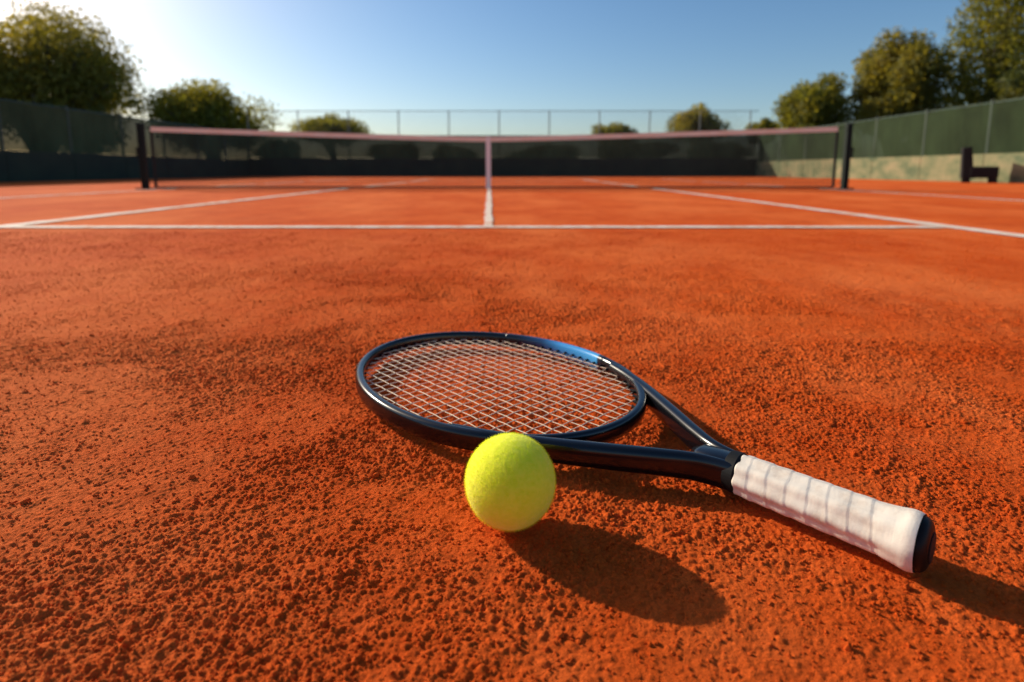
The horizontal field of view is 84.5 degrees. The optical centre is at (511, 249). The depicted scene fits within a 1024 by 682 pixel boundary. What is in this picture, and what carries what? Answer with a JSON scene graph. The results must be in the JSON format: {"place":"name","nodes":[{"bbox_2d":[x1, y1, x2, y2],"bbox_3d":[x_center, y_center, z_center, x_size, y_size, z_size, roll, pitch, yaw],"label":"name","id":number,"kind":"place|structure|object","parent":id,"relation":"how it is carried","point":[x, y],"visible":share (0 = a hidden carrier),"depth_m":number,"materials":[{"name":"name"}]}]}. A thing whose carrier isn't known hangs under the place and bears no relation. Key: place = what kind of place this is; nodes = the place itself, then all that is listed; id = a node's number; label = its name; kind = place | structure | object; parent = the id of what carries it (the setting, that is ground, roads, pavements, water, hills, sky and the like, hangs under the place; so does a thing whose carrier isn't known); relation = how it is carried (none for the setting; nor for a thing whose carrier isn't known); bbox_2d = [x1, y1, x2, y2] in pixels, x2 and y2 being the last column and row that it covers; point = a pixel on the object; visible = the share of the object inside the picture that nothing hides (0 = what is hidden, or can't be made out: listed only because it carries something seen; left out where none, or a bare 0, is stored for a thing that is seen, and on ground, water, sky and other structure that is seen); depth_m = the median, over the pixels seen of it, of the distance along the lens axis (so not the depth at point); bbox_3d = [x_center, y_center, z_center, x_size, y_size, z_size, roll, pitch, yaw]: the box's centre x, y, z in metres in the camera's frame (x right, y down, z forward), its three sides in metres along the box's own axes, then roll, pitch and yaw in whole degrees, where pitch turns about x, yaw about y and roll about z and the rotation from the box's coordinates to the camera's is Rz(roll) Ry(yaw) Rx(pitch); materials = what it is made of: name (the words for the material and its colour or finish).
{"place":"outdoors","nodes":[
{"label":"outdoors","id":0,"kind":"place"},
{"bbox_2d":[0,177,1023,681],"bbox_3d":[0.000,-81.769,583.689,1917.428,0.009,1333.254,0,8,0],"label":"ground","id":1,"kind":"structure","parent":0,"point":[954,205],"depth_m":0.59,"materials":[{"name":"soil"}]},
{"bbox_2d":[0,0,151,151],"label":"broadleaf tree","id":2,"kind":"object","parent":1,"relation":"on","point":[52,61],"visible":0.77,"depth_m":31.17,"materials":[{"name":"green plant"}]},
{"bbox_2d":[42,99,116,153],"bbox_3d":[-23.319,-5.874,30.567,4.126,3.943,6.334,-1,8,-10],"label":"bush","id":3,"kind":"object","parent":1,"relation":"on","point":[89,108],"visible":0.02,"depth_m":29.58,"materials":[{"name":"green plant"}]},
{"bbox_2d":[0,99,250,181],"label":"side fence","id":4,"kind":"object","parent":1,"relation":"on","point":[51,134],"visible":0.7,"depth_m":14.86,"materials":[{"name":"green fabric"}]},
{"bbox_2d":[135,123,155,188],"bbox_3d":[-5.121,-1.292,7.816,0.180,0.904,0.180,0,8,0],"label":"net post","id":5,"kind":"object","parent":1,"relation":"on","point":[141,152],"visible":0.93,"depth_m":7.79,"materials":[{"name":"black metal"}]},
{"bbox_2d":[143,127,844,187],"bbox_3d":[-0.250,-1.272,7.819,9.680,0.845,0.046,0,8,0],"label":"tennis net","id":6,"kind":"object","parent":5,"relation":"attached to","point":[488,140],"visible":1,"depth_m":7.81,"materials":[{"name":"black fabric"}]},
{"bbox_2d":[5,179,343,197],"bbox_3d":[-4.805,-0.789,7.463,0.106,0.001,19.000,0,8,0],"label":"court line","id":7,"kind":"object","parent":1,"relation":"on","point":[123,191],"visible":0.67,"depth_m":6.60,"materials":[{"name":"paint"}]},
{"bbox_2d":[126,77,283,130],"bbox_3d":[-18.924,-7.838,36.026,8.098,6.354,10.908,0,8,0],"label":"broadleaf tree","id":8,"kind":"object","parent":1,"relation":"on","point":[201,106],"visible":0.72,"depth_m":33.77,"materials":[{"name":"green plant"}]},
{"bbox_2d":[0,180,420,227],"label":"court line","id":9,"kind":"object","parent":1,"relation":"on","point":[34,222],"visible":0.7,"depth_m":3.55,"materials":[{"name":"paint"}]},
{"bbox_2d":[287,112,373,133],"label":"broadleaf tree","id":10,"kind":"object","parent":1,"relation":"on","point":[339,126],"visible":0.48,"depth_m":41.03,"materials":[{"name":"green plant"}]},
{"bbox_2d":[4,226,944,227],"bbox_3d":[-0.170,-0.105,2.595,4.270,0.001,0.104,0,8,0],"label":"court line","id":11,"kind":"object","parent":1,"relation":"on","point":[474,226],"visible":1,"depth_m":2.60,"materials":[{"name":"paint"}]},
{"bbox_2d":[484,188,492,224],"bbox_3d":[-0.318,-0.843,7.841,0.061,0.001,10.485,0,8,-2],"label":"court line","id":12,"kind":"object","parent":1,"relation":"on","point":[488,217],"visible":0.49,"depth_m":3.64,"materials":[{"name":"paint"}]},
{"bbox_2d":[247,110,757,176],"bbox_3d":[-0.387,-4.511,23.980,21.674,2.780,0.112,0,8,0],"label":"back fence","id":13,"kind":"object","parent":1,"relation":"on","point":[543,166],"visible":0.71,"depth_m":24.01,"materials":[{"name":"fabric"}]},
{"bbox_2d":[463,432,555,532],"bbox_3d":[-0.001,0.170,0.415,0.070,0.070,0.070,0,8,0],"label":"tennis ball","id":14,"kind":"object","parent":1,"relation":"on","point":[510,482],"visible":1,"depth_m":0.39,"materials":[{"name":"fabric"}]},
{"bbox_2d":[0,231,1023,681],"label":"clay grains","id":15,"kind":"object","parent":1,"relation":"on","point":[560,633],"visible":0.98,"depth_m":0.51},
{"bbox_2d":[590,121,638,133],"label":"broadleaf tree","id":16,"kind":"object","parent":1,"relation":"on","point":[614,125],"visible":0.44,"depth_m":44.50,"materials":[{"name":"green plant"}]},
{"bbox_2d":[355,331,936,572],"bbox_3d":[0.055,0.159,0.584,0.292,0.039,0.623,-7,11,-43],"label":"tennis racket","id":17,"kind":"object","parent":1,"relation":"on","point":[903,538],"visible":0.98,"depth_m":0.48,"materials":[{"name":"black paint"}]},
{"bbox_2d":[664,102,731,131],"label":"broadleaf tree","id":18,"kind":"object","parent":1,"relation":"on","point":[684,124],"visible":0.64,"depth_m":42.96,"materials":[{"name":"green plant"}]},
{"bbox_2d":[743,117,778,135],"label":"broadleaf tree","id":19,"kind":"object","parent":1,"relation":"on","point":[765,123],"visible":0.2,"depth_m":42.51,"materials":[{"name":"green plant"}]},
{"bbox_2d":[582,179,1023,236],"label":"court line","id":20,"kind":"object","parent":1,"relation":"on","point":[951,226],"visible":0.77,"depth_m":3.10,"materials":[{"name":"paint"}]},
{"bbox_2d":[770,70,859,128],"bbox_3d":[19.869,-8.276,37.295,5.882,6.791,6.116,0,8,0],"label":"broadleaf tree","id":21,"kind":"object","parent":1,"relation":"on","point":[812,103],"visible":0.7,"depth_m":35.47,"materials":[{"name":"green plant"}]},
{"bbox_2d":[834,123,853,188],"bbox_3d":[4.644,-1.292,7.816,0.180,0.904,0.180,0,8,0],"label":"net post","id":22,"kind":"object","parent":1,"relation":"on","point":[848,150],"visible":0.96,"depth_m":7.79,"materials":[{"name":"black metal"}]},
{"bbox_2d":[665,179,1023,200],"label":"court line","id":23,"kind":"object","parent":1,"relation":"on","point":[891,192],"visible":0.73,"depth_m":6.32,"materials":[{"name":"paint"}]},
{"bbox_2d":[755,98,1023,182],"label":"side fence","id":24,"kind":"object","parent":1,"relation":"on","point":[984,131],"visible":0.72,"depth_m":14.37,"materials":[{"name":"green fabric"}]},
{"bbox_2d":[844,26,956,156],"bbox_3d":[23.802,-9.089,34.926,5.870,9.058,5.636,7,11,42],"label":"broadleaf tree","id":25,"kind":"object","parent":1,"relation":"on","point":[895,78],"visible":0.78,"depth_m":33.55,"materials":[{"name":"green plant"}]},
{"bbox_2d":[918,0,1023,155],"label":"broadleaf tree","id":26,"kind":"object","parent":1,"relation":"on","point":[1002,51],"visible":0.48,"depth_m":32.02,"materials":[{"name":"green plant"}]},
{"bbox_2d":[960,147,998,182],"bbox_3d":[9.863,-1.790,11.891,0.629,0.756,0.400,5,10,34],"label":"court bench","id":27,"kind":"object","parent":1,"relation":"on","point":[968,171],"visible":0.98,"depth_m":11.81,"materials":[{"name":"black"}]},
{"bbox_2d":[979,64,1023,153],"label":"broadleaf tree","id":28,"kind":"object","parent":1,"relation":"on","point":[1009,90],"visible":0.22,"depth_m":29.34,"materials":[{"name":"green plant"}]},
{"bbox_2d":[0,0,1023,161],"label":"sky","id":29,"kind":"structure","parent":0,"point":[423,60],"materials":[{"name":"blue"}]}
]}

